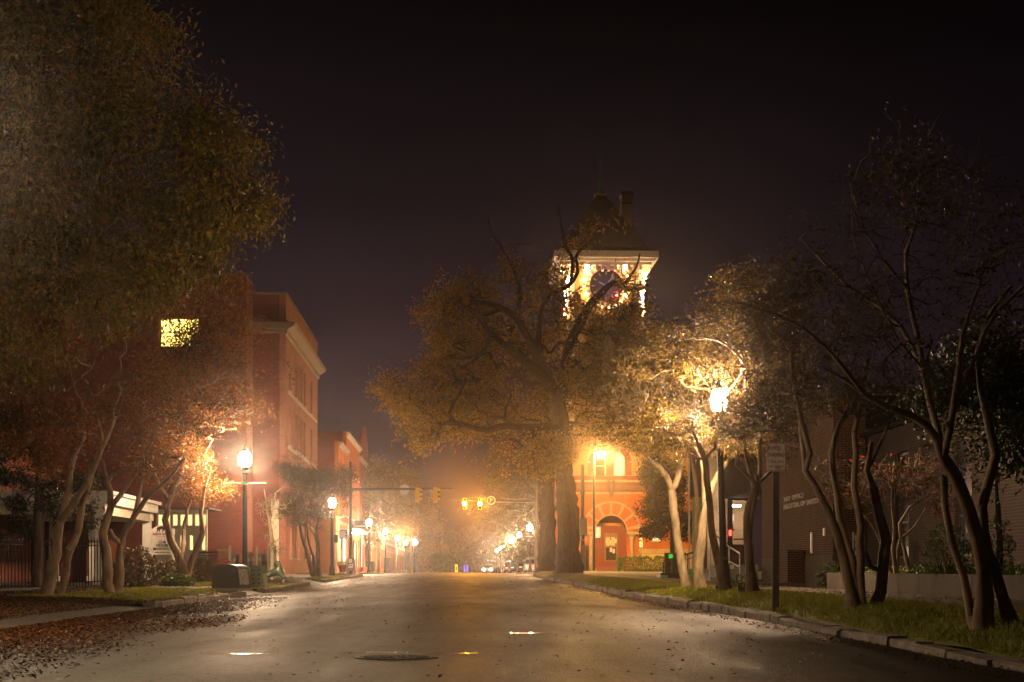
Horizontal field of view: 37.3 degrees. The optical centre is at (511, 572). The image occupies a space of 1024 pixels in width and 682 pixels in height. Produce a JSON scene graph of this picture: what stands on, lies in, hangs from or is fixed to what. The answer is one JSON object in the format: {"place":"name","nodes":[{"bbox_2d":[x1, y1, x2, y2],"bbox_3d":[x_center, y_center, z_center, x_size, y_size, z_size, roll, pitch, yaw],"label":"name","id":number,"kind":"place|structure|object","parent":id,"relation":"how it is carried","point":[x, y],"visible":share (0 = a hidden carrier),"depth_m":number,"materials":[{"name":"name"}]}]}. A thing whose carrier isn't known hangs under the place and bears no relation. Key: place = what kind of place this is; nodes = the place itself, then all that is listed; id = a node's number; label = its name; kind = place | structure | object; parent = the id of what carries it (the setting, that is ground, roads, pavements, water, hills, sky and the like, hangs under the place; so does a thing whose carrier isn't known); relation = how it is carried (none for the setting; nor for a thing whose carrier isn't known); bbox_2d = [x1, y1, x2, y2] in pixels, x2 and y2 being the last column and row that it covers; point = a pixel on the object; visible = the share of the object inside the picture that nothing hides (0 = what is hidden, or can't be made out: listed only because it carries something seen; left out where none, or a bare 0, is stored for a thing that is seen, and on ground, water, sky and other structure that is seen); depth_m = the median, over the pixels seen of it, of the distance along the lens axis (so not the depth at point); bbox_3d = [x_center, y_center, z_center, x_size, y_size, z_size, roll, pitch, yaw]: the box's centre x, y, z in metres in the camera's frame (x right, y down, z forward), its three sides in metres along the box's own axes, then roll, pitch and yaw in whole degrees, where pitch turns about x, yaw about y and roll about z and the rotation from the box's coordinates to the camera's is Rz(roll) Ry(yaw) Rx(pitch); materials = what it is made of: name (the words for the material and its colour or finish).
{"place":"outdoors","nodes":[
{"label":"outdoors","id":0,"kind":"place"},
{"bbox_2d":[0,597,149,628],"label":"driveway","id":1,"kind":"structure","parent":0,"point":[29,620],"depth_m":26.00,"materials":[{"name":"concrete"}]},
{"bbox_2d":[0,575,207,591],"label":"garden","id":2,"kind":"object","parent":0,"point":[17,588],"depth_m":48.15,"materials":[{"name":"plant"}]},
{"bbox_2d":[0,536,100,587],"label":"iron fence","id":3,"kind":"object","parent":2,"relation":"on","point":[44,545],"visible":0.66,"depth_m":47.51,"materials":[{"name":"black"}]},
{"bbox_2d":[0,432,112,585],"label":"conifer","id":4,"kind":"object","parent":2,"relation":"on","point":[24,528],"visible":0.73,"depth_m":46.85,"materials":[{"name":"green plant"}]},
{"bbox_2d":[0,440,161,584],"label":"white portico","id":5,"kind":"structure","parent":2,"relation":"on","point":[123,510],"depth_m":56.70,"materials":[{"name":"paint"}]},
{"bbox_2d":[156,507,220,574],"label":"garden pavilion","id":6,"kind":"structure","parent":2,"relation":"on","point":[176,517],"depth_m":82.00,"materials":[{"name":"beige"}]},
{"bbox_2d":[2,580,211,596],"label":"sidewalk","id":7,"kind":"structure","parent":0,"point":[155,585],"depth_m":47.48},
{"bbox_2d":[112,545,165,586],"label":"shrub","id":8,"kind":"object","parent":7,"relation":"on","point":[141,581],"visible":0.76,"depth_m":46.73,"materials":[{"name":"green plant"}]},
{"bbox_2d":[150,526,174,578],"bbox_3d":[-12.234,-0.573,53.034,0.839,2.149,0.092,0,0,-1],"label":"club sign","id":9,"kind":"object","parent":7,"relation":"on","point":[158,539],"visible":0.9,"depth_m":53.00,"materials":[{"name":"white"}]},
{"bbox_2d":[153,558,194,584],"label":"shrub","id":10,"kind":"object","parent":7,"relation":"on","point":[169,569],"visible":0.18,"depth_m":51.13,"materials":[{"name":"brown plant"}]},
{"bbox_2d":[158,573,197,586],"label":"ground shrub","id":11,"kind":"object","parent":7,"relation":"on","point":[179,579],"visible":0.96,"depth_m":48.68,"materials":[{"name":"green plant"}]},
{"bbox_2d":[191,556,215,580],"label":"shrub","id":12,"kind":"object","parent":7,"relation":"on","point":[199,566],"visible":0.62,"depth_m":59.70,"materials":[{"name":"green plant"}]},
{"bbox_2d":[161,586,261,594],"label":"driveway","id":13,"kind":"structure","parent":0,"point":[251,592],"depth_m":47.86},
{"bbox_2d":[249,565,268,586],"bbox_3d":[-7.715,0.099,46.247,0.488,0.672,0.550,0,0,7],"label":"utility box","id":14,"kind":"object","parent":13,"relation":"on","point":[258,577],"visible":1,"depth_m":46.00,"materials":[{"name":"green metal"}]},
{"bbox_2d":[276,572,350,578],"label":"sidewalk","id":15,"kind":"structure","parent":0,"point":[298,575],"depth_m":83.52,"materials":[{"name":"concrete"}]},
{"bbox_2d":[266,443,361,581],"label":"crape myrtle","id":16,"kind":"object","parent":15,"relation":"on","point":[328,481],"visible":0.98,"depth_m":79.64,"materials":[{"name":"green plant"}]},
{"bbox_2d":[334,516,347,572],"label":"info sign post","id":17,"kind":"object","parent":15,"relation":"on","point":[343,531],"visible":0.91,"depth_m":99.80,"materials":[{"name":"black metal"}]},
{"bbox_2d":[348,462,451,572],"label":"signal mast","id":18,"kind":"object","parent":15,"relation":"on","point":[404,489],"visible":0.96,"depth_m":104.91,"materials":[{"name":"grey"}]},
{"bbox_2d":[341,572,400,572],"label":"sidewalk","id":19,"kind":"structure","parent":0,"point":[375,572],"depth_m":145.80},
{"bbox_2d":[366,517,371,572],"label":"street lamp","id":20,"kind":"object","parent":19,"relation":"on","point":[369,522],"visible":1,"depth_m":128.92,"materials":[{"name":"black"}]},
{"bbox_2d":[362,452,423,574],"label":"street tree","id":21,"kind":"object","parent":19,"relation":"on","point":[381,508],"visible":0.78,"depth_m":168.73,"materials":[{"name":"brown plant"}]},
{"bbox_2d":[374,454,438,571],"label":"street tree","id":22,"kind":"object","parent":19,"relation":"on","point":[408,525],"visible":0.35,"depth_m":189.13,"materials":[{"name":"brown plant"}]},
{"bbox_2d":[386,470,440,572],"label":"street tree","id":23,"kind":"object","parent":19,"relation":"on","point":[419,484],"visible":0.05,"depth_m":214.88,"materials":[{"name":"brown plant"}]},
{"bbox_2d":[370,522,386,573],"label":"shop building","id":24,"kind":"structure","parent":0,"point":[374,554],"depth_m":199.74,"materials":[{"name":"beige brick"}]},
{"bbox_2d":[386,533,404,573],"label":"shop building","id":25,"kind":"structure","parent":0,"point":[390,551],"depth_m":253.93,"materials":[{"name":"paint"}]},
{"bbox_2d":[3,576,971,650],"bbox_3d":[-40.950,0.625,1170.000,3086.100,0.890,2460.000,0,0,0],"label":"ground","id":26,"kind":"structure","parent":0,"point":[255,590],"depth_m":41.51,"materials":[{"name":"soil"}]},
{"bbox_2d":[0,272,253,574],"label":"brick wing","id":27,"kind":"structure","parent":26,"relation":"on","point":[225,528],"depth_m":88.83,"materials":[{"name":"brick"}]},
{"bbox_2d":[160,318,198,346],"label":"window","id":28,"kind":"structure","parent":27,"relation":"in","point":[161,323],"depth_m":88.99,"materials":[{"name":"glass"}]},
{"bbox_2d":[0,0,294,409],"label":"leafy tree","id":29,"kind":"object","parent":26,"relation":"on","point":[150,272],"visible":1,"depth_m":28.48,"materials":[{"name":"green plant"}]},
{"bbox_2d":[252,292,325,573],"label":"brick building","id":30,"kind":"structure","parent":26,"relation":"on","point":[294,342],"depth_m":91.99,"materials":[{"name":"brick"}]},
{"bbox_2d":[318,516,339,572],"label":"painted annex","id":31,"kind":"object","parent":26,"relation":"on","point":[324,538],"visible":0.05,"depth_m":127.17,"materials":[{"name":"orange paint"}]},
{"bbox_2d":[317,431,361,571],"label":"shop building","id":32,"kind":"structure","parent":26,"relation":"on","point":[350,442],"depth_m":149.48,"materials":[{"name":"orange brick"}]},
{"bbox_2d":[317,441,367,572],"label":"shop building","id":33,"kind":"structure","parent":26,"relation":"on","point":[329,453],"depth_m":131.00,"materials":[{"name":"red brick"}]},
{"bbox_2d":[358,426,369,573],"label":"shop building","id":34,"kind":"structure","parent":26,"relation":"on","point":[363,456],"depth_m":166.55,"materials":[{"name":"red brick"}]},
{"bbox_2d":[399,500,449,554],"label":"street tree","id":35,"kind":"object","parent":26,"relation":"on","point":[423,542],"visible":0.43,"depth_m":243.21,"materials":[{"name":"brown plant"}]},
{"bbox_2d":[413,539,453,571],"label":"street tree","id":36,"kind":"object","parent":26,"relation":"on","point":[423,560],"visible":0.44,"depth_m":234.23,"materials":[{"name":"brown plant"}]},
{"bbox_2d":[426,545,459,571],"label":"street tree","id":37,"kind":"object","parent":26,"relation":"on","point":[443,562],"visible":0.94,"depth_m":199.30,"materials":[{"name":"brown plant"}]},
{"bbox_2d":[430,526,485,570],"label":"street tree","id":38,"kind":"object","parent":26,"relation":"on","point":[459,548],"visible":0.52,"depth_m":328.78,"materials":[{"name":"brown plant"}]},
{"bbox_2d":[445,524,486,572],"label":"street tree","id":39,"kind":"object","parent":26,"relation":"on","point":[472,533],"visible":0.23,"depth_m":349.55,"materials":[{"name":"brown plant"}]},
{"bbox_2d":[357,204,660,573],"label":"tree","id":40,"kind":"object","parent":26,"relation":"on","point":[445,381],"visible":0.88,"depth_m":86.83,"materials":[{"name":"brown plant"}]},
{"bbox_2d":[476,392,585,572],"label":"rough tree","id":41,"kind":"object","parent":26,"relation":"on","point":[546,557],"visible":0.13,"depth_m":103.58,"materials":[{"name":"brown plant"}]},
{"bbox_2d":[546,164,691,571],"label":"clock tower hall","id":42,"kind":"structure","parent":26,"relation":"on","point":[618,489],"depth_m":134.17,"materials":[{"name":"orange brick"}]},
{"bbox_2d":[595,454,605,475],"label":"window","id":43,"kind":"structure","parent":42,"relation":"in","point":[600,461],"depth_m":134.30,"materials":[{"name":"yellow glass"}]},
{"bbox_2d":[604,533,617,560],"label":"door","id":44,"kind":"structure","parent":42,"relation":"in","point":[610,539],"depth_m":135.99,"materials":[{"name":"brown wood"}]},
{"bbox_2d":[614,453,624,475],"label":"window","id":45,"kind":"structure","parent":42,"relation":"in","point":[619,466],"depth_m":134.37,"materials":[{"name":"yellow"}]},
{"bbox_2d":[628,440,691,552],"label":"evergreen","id":46,"kind":"object","parent":26,"relation":"on","point":[656,505],"visible":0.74,"depth_m":95.36,"materials":[{"name":"green plant"}]},
{"bbox_2d":[815,561,840,586],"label":"round bush","id":47,"kind":"object","parent":26,"relation":"on","point":[829,567],"visible":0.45,"depth_m":37.36,"materials":[{"name":"green plant"}]},
{"bbox_2d":[688,386,1023,588],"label":"brick office","id":48,"kind":"structure","parent":26,"relation":"on","point":[807,548],"depth_m":47.16,"materials":[{"name":"brick"}]},
{"bbox_2d":[899,452,908,558],"bbox_3d":[11.149,-1.912,42.793,0.050,3.000,1.300,0,0,-2],"label":"window","id":49,"kind":"structure","parent":48,"relation":"in","point":[905,523],"depth_m":43.03,"materials":[{"name":"black glass"}]},
{"bbox_2d":[959,436,971,555],"bbox_3d":[11.331,-1.912,37.596,0.050,3.000,1.300,0,0,-2],"label":"window","id":50,"kind":"structure","parent":48,"relation":"in","point":[967,476],"depth_m":37.85,"materials":[{"name":"black glass"}]},
{"bbox_2d":[827,573,1023,599],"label":"planter wall","id":51,"kind":"structure","parent":26,"relation":"on","point":[938,584],"depth_m":28.37,"materials":[{"name":"concrete"}]},
{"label":"planter soil","id":52,"kind":"structure","parent":51,"relation":"in","visible":0},
{"bbox_2d":[808,442,956,572],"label":"ornamental shrub","id":53,"kind":"object","parent":52,"relation":"on","point":[910,468],"visible":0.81,"depth_m":30.97,"materials":[{"name":"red plant"}]},
{"bbox_2d":[915,526,961,573],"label":"bare shrub","id":54,"kind":"object","parent":52,"relation":"on","point":[935,544],"visible":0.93,"depth_m":27.96,"materials":[{"name":"red plant"}]},
{"bbox_2d":[865,560,1023,574],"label":"ivy","id":55,"kind":"object","parent":52,"relation":"on","point":[1019,570],"visible":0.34,"depth_m":28.93,"materials":[{"name":"green plant"}]},
{"bbox_2d":[919,522,970,573],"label":"shrub","id":56,"kind":"object","parent":52,"relation":"on","point":[946,558],"visible":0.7,"depth_m":28.93,"materials":[{"name":"green plant"}]},
{"bbox_2d":[884,314,1023,565],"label":"evergreen","id":57,"kind":"object","parent":52,"relation":"on","point":[1004,390],"visible":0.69,"depth_m":28.93,"materials":[{"name":"green plant"}]},
{"bbox_2d":[962,514,1018,569],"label":"shrub","id":58,"kind":"object","parent":52,"relation":"on","point":[1008,550],"visible":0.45,"depth_m":28.83,"materials":[{"name":"green plant"}]},
{"bbox_2d":[0,572,1023,681],"bbox_3d":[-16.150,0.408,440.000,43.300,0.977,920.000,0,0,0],"label":"road","id":59,"kind":"structure","parent":0,"point":[616,657],"depth_m":15.73,"materials":[{"name":"asphalt"}]},
{"bbox_2d":[0,587,295,681],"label":"fallen leaves","id":60,"kind":"object","parent":59,"relation":"on","point":[218,605],"visible":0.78,"depth_m":22.37,"materials":[{"name":"brown plant"}]},
{"bbox_2d":[143,591,246,607],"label":"kerb","id":61,"kind":"structure","parent":59,"relation":"on","point":[193,599],"depth_m":36.06,"materials":[{"name":"concrete"}]},
{"bbox_2d":[257,582,309,593],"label":"kerb","id":62,"kind":"structure","parent":59,"relation":"on","point":[280,587],"depth_m":54.16,"materials":[{"name":"concrete"}]},
{"bbox_2d":[320,574,362,583],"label":"kerb","id":63,"kind":"structure","parent":59,"relation":"on","point":[339,578],"depth_m":80.85,"materials":[{"name":"concrete"}]},
{"bbox_2d":[354,654,437,659],"bbox_3d":[-1.021,0.750,13.400,0.740,0.028,0.740,0,0,0],"label":"manhole cover","id":64,"kind":"object","parent":59,"relation":"on","point":[395,657],"visible":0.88,"depth_m":13.31,"materials":[{"name":"black metal"}]},
{"bbox_2d":[299,575,568,588],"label":"fallen leaves","id":65,"kind":"object","parent":59,"relation":"on","point":[441,579],"visible":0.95,"depth_m":66.70,"materials":[{"name":"brown plant"}]},
{"bbox_2d":[14,584,981,681],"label":"fallen leaves","id":66,"kind":"object","parent":59,"relation":"on","point":[439,675],"visible":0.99,"depth_m":16.76,"materials":[{"name":"brown plant"}]},
{"bbox_2d":[533,574,1023,672],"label":"kerb","id":67,"kind":"structure","parent":59,"relation":"on","point":[906,643],"depth_m":20.25,"materials":[{"name":"concrete"}]},
{"bbox_2d":[569,586,1023,681],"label":"fallen leaves","id":68,"kind":"object","parent":59,"relation":"on","point":[827,637],"visible":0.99,"depth_m":18.05,"materials":[{"name":"brown plant"}]},
{"bbox_2d":[0,0,1023,572],"label":"sky","id":69,"kind":"structure","parent":0,"point":[408,125],"materials":[{"name":"black"}]},
{"bbox_2d":[503,572,533,572],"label":"sidewalk","id":70,"kind":"structure","parent":0,"point":[518,572],"depth_m":149.82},
{"bbox_2d":[467,535,503,572],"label":"street tree","id":71,"kind":"object","parent":70,"relation":"on","point":[487,554],"visible":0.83,"depth_m":298.46,"materials":[{"name":"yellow plant"}]},
{"bbox_2d":[456,444,522,571],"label":"street tree","id":72,"kind":"object","parent":70,"relation":"on","point":[487,511],"visible":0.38,"depth_m":224.28,"materials":[{"name":"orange plant"}]},
{"bbox_2d":[450,483,537,571],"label":"signal mast","id":73,"kind":"object","parent":70,"relation":"on","point":[490,500],"visible":0.97,"depth_m":129.88,"materials":[{"name":"grey"}]},
{"bbox_2d":[487,514,520,573],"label":"street tree","id":74,"kind":"object","parent":70,"relation":"on","point":[501,536],"visible":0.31,"depth_m":204.10,"materials":[{"name":"yellow plant"}]},
{"bbox_2d":[487,443,554,573],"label":"street tree","id":75,"kind":"object","parent":70,"relation":"on","point":[513,516],"visible":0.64,"depth_m":184.20,"materials":[{"name":"brown plant"}]},
{"bbox_2d":[508,519,540,573],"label":"street tree","id":76,"kind":"object","parent":70,"relation":"on","point":[523,551],"visible":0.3,"depth_m":164.29,"materials":[{"name":"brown plant"}]},
{"bbox_2d":[608,572,761,579],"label":"parking apron","id":77,"kind":"object","parent":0,"point":[655,574],"depth_m":87.34,"materials":[{"name":"concrete"}]},
{"bbox_2d":[657,552,692,578],"bbox_3d":[6.828,-0.226,62.975,1.525,1.391,2.050,0,0,0],"label":"trash can","id":78,"kind":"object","parent":77,"relation":"on","point":[669,567],"depth_m":62.47,"materials":[{"name":"black metal"}]},
{"bbox_2d":[532,571,1023,659],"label":"lawn verge","id":79,"kind":"structure","parent":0,"point":[579,577],"depth_m":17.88,"materials":[{"name":"green plant"}]},
{"bbox_2d":[582,321,715,586],"bbox_3d":[3.597,-2.796,38.760,3.672,7.179,4.320,0,0,0],"label":"crape myrtle","id":80,"kind":"object","parent":79,"relation":"on","point":[638,435],"visible":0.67,"depth_m":38.20,"materials":[{"name":"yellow plant"}]},
{"bbox_2d":[572,290,796,583],"bbox_3d":[4.839,-3.717,42.798,6.398,8.722,3.627,0,0,23],"label":"crape myrtle","id":81,"kind":"object","parent":79,"relation":"on","point":[695,482],"visible":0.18,"depth_m":42.95,"materials":[{"name":"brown plant"}]},
{"bbox_2d":[613,317,775,601],"bbox_3d":[4.434,-2.774,36.567,3.981,6.970,3.829,0,0,0],"label":"crape myrtle","id":82,"kind":"object","parent":79,"relation":"on","point":[699,579],"visible":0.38,"depth_m":36.57,"materials":[{"name":"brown plant"}]},
{"bbox_2d":[641,284,783,591],"bbox_3d":[4.808,-2.648,33.605,3.397,6.780,3.993,0,0,25],"label":"crape myrtle","id":83,"kind":"object","parent":79,"relation":"on","point":[668,435],"visible":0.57,"depth_m":33.06,"materials":[{"name":"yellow plant"}]},
{"bbox_2d":[697,377,732,588],"bbox_3d":[4.693,-2.009,33.998,1.267,4.800,0.405,-2,0,-2],"label":"street lamp","id":84,"kind":"object","parent":79,"relation":"on","point":[722,516],"visible":0.53,"depth_m":33.93,"materials":[{"name":"black"}]},
{"bbox_2d":[731,573,745,592],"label":"young plant","id":85,"kind":"object","parent":79,"relation":"on","point":[741,587],"visible":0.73,"depth_m":30.45,"materials":[{"name":"green plant"}]},
{"bbox_2d":[688,255,838,591],"bbox_3d":[4.983,-2.830,29.896,3.038,7.027,3.311,0,0,0],"label":"crape myrtle","id":86,"kind":"object","parent":79,"relation":"on","point":[747,417],"visible":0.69,"depth_m":29.93,"materials":[{"name":"green plant"}]},
{"bbox_2d":[767,443,785,611],"bbox_3d":[4.262,-0.722,24.490,0.305,2.745,0.111,0,0,-2],"label":"parking sign","id":87,"kind":"object","parent":79,"relation":"on","point":[776,458],"visible":1,"depth_m":24.45,"materials":[{"name":"brown metal"}]},
{"bbox_2d":[713,253,929,631],"bbox_3d":[4.309,-1.793,20.939,3.008,5.478,2.992,0,0,0],"label":"crape myrtle","id":88,"kind":"object","parent":79,"relation":"on","point":[852,567],"visible":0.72,"depth_m":20.97,"materials":[{"name":"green plant"}]},
{"bbox_2d":[620,581,1023,632],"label":"fallen leaves","id":89,"kind":"object","parent":79,"relation":"on","point":[891,597],"visible":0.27,"depth_m":24.74,"materials":[{"name":"brown plant"}]},
{"bbox_2d":[714,101,1023,654],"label":"crape myrtle","id":90,"kind":"object","parent":79,"relation":"on","point":[979,611],"visible":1,"depth_m":15.45,"materials":[{"name":"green plant"}]},
{"bbox_2d":[582,571,1023,611],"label":"sidewalk","id":91,"kind":"structure","parent":0,"point":[909,596],"depth_m":31.05,"materials":[{"name":"concrete"}]},
{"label":"lawn verge","id":92,"kind":"structure","parent":0,"visible":0},
{"bbox_2d":[117,343,284,575],"bbox_3d":[-10.221,-3.608,51.336,4.137,8.876,6.608,0,0,21],"label":"crape myrtle","id":93,"kind":"object","parent":92,"relation":"on","point":[197,476],"visible":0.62,"depth_m":50.12,"materials":[{"name":"orange plant"}]},
{"bbox_2d":[223,444,266,576],"bbox_3d":[-8.985,-1.970,51.000,1.440,4.800,0.460,0,0,-2],"label":"street lamp","id":94,"kind":"object","parent":92,"relation":"on","point":[244,459],"visible":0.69,"depth_m":50.92,"materials":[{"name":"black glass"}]},
{"bbox_2d":[255,488,291,579],"bbox_3d":[-9.956,-1.603,62.778,1.578,3.920,1.537,0,0,0],"label":"bare tree","id":95,"kind":"object","parent":92,"relation":"on","point":[271,540],"visible":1,"depth_m":62.96,"materials":[{"name":"brown plant"}]},
{"bbox_2d":[265,561,286,582],"bbox_3d":[-8.812,-0.038,56.002,0.935,0.815,0.516,0,0,0],"label":"animal statue","id":96,"kind":"object","parent":92,"relation":"on","point":[278,570],"visible":0.83,"depth_m":55.87,"materials":[{"name":"metal"}]},
{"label":"lawn verge","id":97,"kind":"structure","parent":0,"visible":0},
{"bbox_2d":[328,496,344,574],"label":"street lamp","id":98,"kind":"object","parent":97,"relation":"on","point":[332,570],"visible":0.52,"depth_m":85.92,"materials":[{"name":"black"}]},
{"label":"cross street","id":99,"kind":"structure","parent":0,"visible":0},
{"bbox_2d":[579,464,588,570],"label":"utility pole","id":100,"kind":"object","parent":99,"relation":"on","point":[584,550],"visible":0.8,"depth_m":111.76,"materials":[{"name":"brown"}]},
{"bbox_2d":[593,450,606,571],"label":"tall street light","id":101,"kind":"object","parent":99,"relation":"on","point":[601,451],"visible":0.81,"depth_m":117.92,"materials":[{"name":"green paint"}]},
{"bbox_2d":[615,554,663,571],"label":"hedge","id":102,"kind":"object","parent":99,"relation":"on","point":[620,567],"visible":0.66,"depth_m":123.38,"materials":[{"name":"green plant"}]},
{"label":"lawn verge","id":103,"kind":"structure","parent":0,"visible":0},
{"bbox_2d":[0,263,197,600],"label":"crape myrtle","id":104,"kind":"object","parent":103,"relation":"on","point":[25,431],"visible":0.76,"depth_m":32.90,"materials":[{"name":"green plant"}]},
{"bbox_2d":[9,586,228,600],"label":"grass","id":105,"kind":"structure","parent":103,"relation":"on","point":[159,592],"depth_m":36.30,"materials":[{"name":"plant"}]},
{"bbox_2d":[54,264,297,603],"bbox_3d":[-8.282,-3.325,37.036,6.136,8.418,4.067,0,0,0],"label":"crape myrtle","id":106,"kind":"object","parent":103,"relation":"on","point":[204,342],"visible":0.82,"depth_m":36.91,"materials":[{"name":"brown plant"}]},
{"bbox_2d":[210,564,251,590],"bbox_3d":[-8.140,0.130,43.941,0.906,0.777,0.980,0,0,11],"label":"utility cabinet","id":107,"kind":"object","parent":103,"relation":"on","point":[231,577],"visible":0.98,"depth_m":43.52,"materials":[{"name":"metal"}]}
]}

